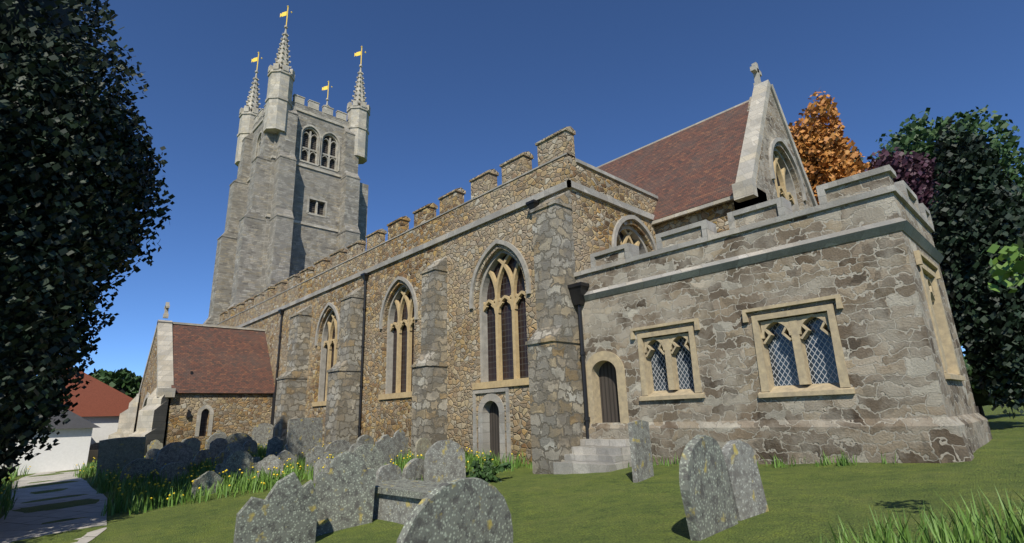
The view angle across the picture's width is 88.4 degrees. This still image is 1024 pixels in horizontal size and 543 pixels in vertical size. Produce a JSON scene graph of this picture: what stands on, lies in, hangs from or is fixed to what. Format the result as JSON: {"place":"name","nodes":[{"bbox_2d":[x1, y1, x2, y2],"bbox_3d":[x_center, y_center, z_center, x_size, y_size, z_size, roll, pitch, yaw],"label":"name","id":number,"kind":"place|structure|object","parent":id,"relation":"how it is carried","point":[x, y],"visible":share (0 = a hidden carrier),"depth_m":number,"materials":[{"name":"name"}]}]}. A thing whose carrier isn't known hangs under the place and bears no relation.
{"place":"outdoors","nodes":[
{"label":"outdoors","id":0,"kind":"place"},
{"bbox_2d":[135,333,169,443],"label":"porch front wall","id":1,"kind":"structure","parent":0,"point":[150,383],"depth_m":30.53,"materials":[{"name":"brown stone"}]},
{"bbox_2d":[142,392,149,407],"bbox_3d":[-20.510,8.792,29.527,0.340,3.940,2.380,12,-21,-42],"label":"porch archway surround","id":2,"kind":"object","parent":1,"relation":"in","point":[145,399],"depth_m":30.18,"materials":[{"name":"grey stone"}]},
{"bbox_2d":[135,394,272,450],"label":"porch side walls","id":3,"kind":"structure","parent":0,"point":[241,413],"depth_m":29.72,"materials":[{"name":"brown stone"}]},
{"bbox_2d":[194,405,213,436],"bbox_3d":[-17.100,8.270,29.255,0.820,1.680,0.270,12,-21,-42],"label":"small window surround","id":4,"kind":"object","parent":3,"relation":"attached to","point":[211,415],"visible":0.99,"depth_m":29.20,"materials":[{"name":"grey stone"}]},
{"bbox_2d":[199,409,207,435],"bbox_3d":[-17.223,8.420,29.353,0.420,1.450,0.001,12,-21,-42],"label":"porch window glass","id":5,"kind":"object","parent":4,"relation":"in","point":[203,422],"visible":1,"depth_m":29.37,"materials":[{"name":"black glass"}]},
{"bbox_2d":[171,324,274,393],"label":"porch roof tiles","id":6,"kind":"object","parent":3,"relation":"on","point":[216,360],"visible":0.79,"depth_m":31.45,"materials":[{"name":"red tile"}]},
{"bbox_2d":[218,154,591,463],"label":"aisle wall","id":7,"kind":"structure","parent":0,"point":[463,252],"depth_m":20.43,"materials":[{"name":"brown stone"}]},
{"bbox_2d":[219,126,575,322],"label":"aisle merlons","id":8,"kind":"object","parent":7,"relation":"on","point":[555,144],"visible":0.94,"depth_m":22.60,"materials":[{"name":"stone"}]},
{"bbox_2d":[312,239,530,406],"bbox_3d":[-11.798,4.987,29.996,0.560,5.375,36.765,12,-21,-42],"label":"window tracery","id":9,"kind":"object","parent":7,"relation":"in","point":[513,299],"visible":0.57,"depth_m":19.33,"materials":[{"name":"beige stone"}]},
{"bbox_2d":[324,254,528,400],"bbox_3d":[-11.629,5.074,30.136,0.001,4.850,36.195,12,-21,-42],"label":"window glass","id":10,"kind":"object","parent":9,"relation":"in","point":[507,343],"visible":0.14,"depth_m":18.65,"materials":[{"name":"black glass"}]},
{"bbox_2d":[273,190,584,473],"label":"buttresses","id":11,"kind":"structure","parent":7,"relation":"attached to","point":[557,415],"depth_m":18.78,"materials":[{"name":"grey stone"}]},
{"bbox_2d":[216,153,657,326],"bbox_3d":[-10.039,1.455,32.522,5.400,1.220,40.290,12,-21,-42],"label":"string course","id":12,"kind":"object","parent":7,"relation":"attached to","point":[562,186],"visible":0.52,"depth_m":19.61,"materials":[{"name":"grey stone"}]},
{"bbox_2d":[0,400,1023,542],"bbox_3d":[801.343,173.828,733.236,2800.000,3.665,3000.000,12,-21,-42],"label":"ground","id":13,"kind":"structure","parent":0,"point":[620,506],"depth_m":8.18,"materials":[{"name":"green plant"}]},
{"bbox_2d":[3,450,97,473],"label":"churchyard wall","id":14,"kind":"structure","parent":13,"relation":"on","point":[92,454],"depth_m":29.73,"materials":[{"name":"grey stone"}]},
{"bbox_2d":[0,466,106,542],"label":"path paving","id":15,"kind":"structure","parent":13,"relation":"on","point":[15,526],"depth_m":13.42,"materials":[{"name":"grey concrete"}]},
{"bbox_2d":[2,371,132,474],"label":"distant house","id":16,"kind":"structure","parent":13,"relation":"on","point":[94,414],"depth_m":27.28,"materials":[{"name":"white paint"}]},
{"bbox_2d":[0,0,174,486],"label":"yew tree","id":17,"kind":"object","parent":13,"relation":"on","point":[77,186],"visible":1,"depth_m":11.76,"materials":[{"name":"green plant"}]},
{"bbox_2d":[91,368,142,398],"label":"tree","id":18,"kind":"object","parent":13,"relation":"on","point":[125,381],"visible":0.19,"depth_m":46.74,"materials":[{"name":"green plant"}]},
{"bbox_2d":[108,302,264,455],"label":"porch dressings","id":19,"kind":"structure","parent":13,"relation":"on","point":[151,421],"depth_m":29.14,"materials":[{"name":"grey stone"}]},
{"bbox_2d":[0,444,519,499],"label":"flowers","id":20,"kind":"object","parent":13,"relation":"on","point":[274,467],"visible":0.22,"depth_m":15.89,"materials":[{"name":"yellow plant"}]},
{"bbox_2d":[203,108,368,324],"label":"tower buttresses","id":21,"kind":"structure","parent":13,"relation":"on","point":[238,263],"depth_m":51.96,"materials":[{"name":"grey stone"}]},
{"bbox_2d":[245,101,348,292],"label":"tower wall","id":22,"kind":"structure","parent":13,"relation":"on","point":[310,246],"depth_m":54.02,"materials":[{"name":"grey stone"}]},
{"bbox_2d":[254,125,340,217],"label":"tower window frames","id":23,"kind":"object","parent":22,"relation":"attached to","point":[308,150],"visible":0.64,"depth_m":55.72,"materials":[{"name":"grey stone"}]},
{"bbox_2d":[301,130,335,215],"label":"tower window openings","id":24,"kind":"object","parent":23,"relation":"in","point":[324,164],"visible":0.41,"depth_m":55.68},
{"bbox_2d":[235,25,369,231],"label":"tower dressings","id":25,"kind":"structure","parent":22,"relation":"attached to","point":[278,106],"depth_m":56.64,"materials":[{"name":"grey stone"}]},
{"bbox_2d":[251,6,365,97],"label":"weather vanes","id":26,"kind":"object","parent":25,"relation":"on","point":[286,14],"visible":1,"depth_m":62.45,"materials":[{"name":"gold metal"}]},
{"bbox_2d":[89,417,768,542],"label":"headstones","id":27,"kind":"object","parent":13,"relation":"on","point":[360,482],"visible":0.9,"depth_m":8.71,"materials":[{"name":"stone"}]},
{"bbox_2d":[466,455,511,482],"bbox_3d":[-0.765,5.223,13.594,1.522,0.875,1.574,-2,-15,0],"label":"bush","id":28,"kind":"object","parent":13,"relation":"on","point":[489,472],"visible":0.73,"depth_m":13.50,"materials":[{"name":"green plant"}]},
{"bbox_2d":[0,444,1023,542],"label":"long grass","id":29,"kind":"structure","parent":13,"relation":"on","point":[158,495],"depth_m":13.42,"materials":[{"name":"green plant"}]},
{"bbox_2d":[553,439,631,473],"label":"stone steps","id":30,"kind":"structure","parent":13,"relation":"on","point":[596,455],"depth_m":13.33,"materials":[{"name":"grey stone"}]},
{"bbox_2d":[585,167,656,252],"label":"chapel wall","id":31,"kind":"structure","parent":13,"relation":"on","point":[604,217],"depth_m":18.07,"materials":[{"name":"beige stone"}]},
{"bbox_2d":[612,215,656,253],"bbox_3d":[4.249,-0.230,18.584,2.870,3.575,0.560,12,-21,-42],"label":"window surround","id":32,"kind":"object","parent":31,"relation":"in","point":[627,231],"visible":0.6,"depth_m":18.97,"materials":[{"name":"grey stone"}]},
{"bbox_2d":[617,232,639,252],"bbox_3d":[4.094,-0.130,18.731,2.300,3.050,0.001,12,-21,-42],"label":"window glass","id":33,"kind":"object","parent":32,"relation":"in","point":[621,235],"visible":0.12,"depth_m":18.95,"materials":[{"name":"black glass"}]},
{"bbox_2d":[656,189,766,233],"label":"chancel side walls","id":34,"kind":"structure","parent":13,"relation":"on","point":[717,215],"depth_m":18.36,"materials":[{"name":"beige stone"}]},
{"bbox_2d":[599,102,748,220],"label":"chancel roof tiles","id":35,"kind":"object","parent":34,"relation":"on","point":[696,165],"depth_m":20.89,"materials":[{"name":"brown tile"}]},
{"bbox_2d":[576,192,976,421],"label":"vestry walls","id":36,"kind":"structure","parent":13,"relation":"on","point":[893,361],"depth_m":11.36,"materials":[{"name":"grey stone"}]},
{"bbox_2d":[568,282,589,438],"bbox_3d":[1.980,2.829,14.874,0.390,5.050,0.660,12,-21,-42],"label":"drainpipe","id":37,"kind":"object","parent":36,"relation":"attached to","point":[578,291],"visible":0.88,"depth_m":15.19,"materials":[{"name":"black metal"}]},
{"bbox_2d":[586,351,628,423],"bbox_3d":[2.673,3.372,14.499,0.350,2.340,1.360,12,-21,-42],"label":"door surround","id":38,"kind":"object","parent":36,"relation":"in","point":[596,362],"visible":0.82,"depth_m":14.62,"materials":[{"name":"beige stone"}]},
{"bbox_2d":[599,361,619,422],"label":"vestry door planks","id":39,"kind":"object","parent":38,"relation":"in","point":[609,393],"visible":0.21,"depth_m":14.69,"materials":[{"name":"brown wood"}]},
{"bbox_2d":[596,172,913,266],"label":"battlements","id":40,"kind":"object","parent":36,"relation":"on","point":[861,186],"visible":0.43,"depth_m":12.00,"materials":[{"name":"grey stone"}]},
{"bbox_2d":[574,165,943,300],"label":"vestry copings","id":41,"kind":"object","parent":36,"relation":"on","point":[901,190],"visible":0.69,"depth_m":11.87,"materials":[{"name":"grey stone"}]},
{"bbox_2d":[914,250,965,380],"bbox_3d":[8.644,0.979,10.873,2.000,2.495,0.430,12,-21,-42],"label":"side window","id":42,"kind":"structure","parent":36,"relation":"attached to","point":[929,277],"depth_m":11.08,"materials":[{"name":"beige stone"}]},
{"bbox_2d":[582,413,991,464],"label":"wall plinth","id":43,"kind":"structure","parent":13,"relation":"on","point":[959,438],"depth_m":10.34,"materials":[{"name":"grey stone"}]},
{"bbox_2d":[788,90,873,204],"bbox_3d":[18.292,-1.175,29.801,5.045,19.400,5.709,12,-21,-42],"label":"autumn tree","id":44,"kind":"object","parent":13,"relation":"on","point":[820,147],"visible":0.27,"depth_m":30.05,"materials":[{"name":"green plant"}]},
{"bbox_2d":[835,131,865,170],"bbox_3d":[23.040,-0.439,33.942,2.853,19.579,2.330,-6,-16,16],"label":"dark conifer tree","id":45,"kind":"object","parent":13,"relation":"on","point":[861,159],"depth_m":35.50,"materials":[{"name":"green plant"}]},
{"bbox_2d":[863,145,949,208],"bbox_3d":[22.495,0.147,28.876,8.112,15.243,7.801,12,-21,-42],"label":"purple beech tree","id":46,"kind":"object","parent":13,"relation":"on","point":[914,171],"visible":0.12,"depth_m":28.18,"materials":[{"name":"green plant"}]},
{"bbox_2d":[868,105,1023,197],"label":"green tree","id":47,"kind":"object","parent":13,"relation":"on","point":[915,133],"visible":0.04,"depth_m":37.69,"materials":[{"name":"green plant"}]},
{"bbox_2d":[928,202,979,413],"bbox_3d":[19.180,1.637,23.208,4.644,9.712,4.498,1,-15,-10],"label":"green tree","id":48,"kind":"object","parent":13,"relation":"on","point":[977,408],"depth_m":22.09,"materials":[{"name":"green plant"}]},
{"bbox_2d":[928,117,1023,418],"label":"yew tree","id":49,"kind":"object","parent":13,"relation":"on","point":[976,210],"visible":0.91,"depth_m":13.82,"materials":[{"name":"green plant"}]},
{"bbox_2d":[963,355,996,417],"bbox_3d":[15.592,3.983,17.780,3.712,2.489,3.949,12,-21,-42],"label":"hedge bush","id":50,"kind":"object","parent":13,"relation":"on","point":[979,397],"visible":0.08,"depth_m":17.06,"materials":[{"name":"green plant"}]},
{"bbox_3d":[-9.844,6.741,31.811,4.400,10.400,39.290,12,-21,-42],"label":"aisle","id":51,"kind":"object","parent":13,"relation":"on","visible":0},
{"bbox_2d":[270,199,538,437],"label":"rainwater pipes","id":52,"kind":"object","parent":51,"relation":"attached to","point":[532,204],"visible":0.64,"depth_m":25.06,"materials":[{"name":"black metal"}]},
{"bbox_2d":[473,388,511,461],"bbox_3d":[-0.591,5.143,17.609,0.360,2.357,1.860,12,-21,-42],"label":"door surround","id":53,"kind":"object","parent":51,"relation":"attached to","point":[486,401],"visible":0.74,"depth_m":17.73,"materials":[{"name":"grey stone"}]},
{"bbox_2d":[489,402,499,459],"bbox_3d":[-0.444,5.417,17.669,0.060,2.250,0.960,12,-21,-42],"label":"door","id":54,"kind":"structure","parent":53,"relation":"in","point":[494,430],"depth_m":17.79,"materials":[{"name":"brown wood"}]},
{"bbox_2d":[36,0,1023,376],"label":"sky","id":55,"kind":"structure","parent":0,"point":[456,90],"materials":[{"name":"blue"}]},
{"bbox_2d":[734,90,813,209],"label":"gable wall","id":56,"kind":"structure","parent":0,"point":[773,129],"depth_m":19.97,"materials":[{"name":"grey stone"}]},
{"bbox_2d":[596,62,817,224],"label":"chancel dressings","id":57,"kind":"structure","parent":56,"relation":"on","point":[744,187],"depth_m":19.11,"materials":[{"name":"grey stone"}]},
{"bbox_2d":[769,137,806,211],"bbox_3d":[10.238,-2.634,19.733,3.270,5.025,0.560,12,-21,-42],"label":"gable window surround","id":58,"kind":"object","parent":56,"relation":"attached to","point":[786,187],"visible":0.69,"depth_m":20.48,"materials":[{"name":"grey stone"}]},
{"bbox_2d":[776,172,781,196],"bbox_3d":[10.027,-2.517,19.936,2.700,4.500,0.001,12,-21,-42],"label":"window glass","id":59,"kind":"object","parent":58,"relation":"in","point":[778,182],"depth_m":20.64,"materials":[{"name":"grey glass"}]},
{"bbox_2d":[980,237,1023,292],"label":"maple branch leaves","id":60,"kind":"object","parent":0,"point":[1003,273],"visible":1,"depth_m":4.53,"materials":[{"name":"green plant"}]}
]}

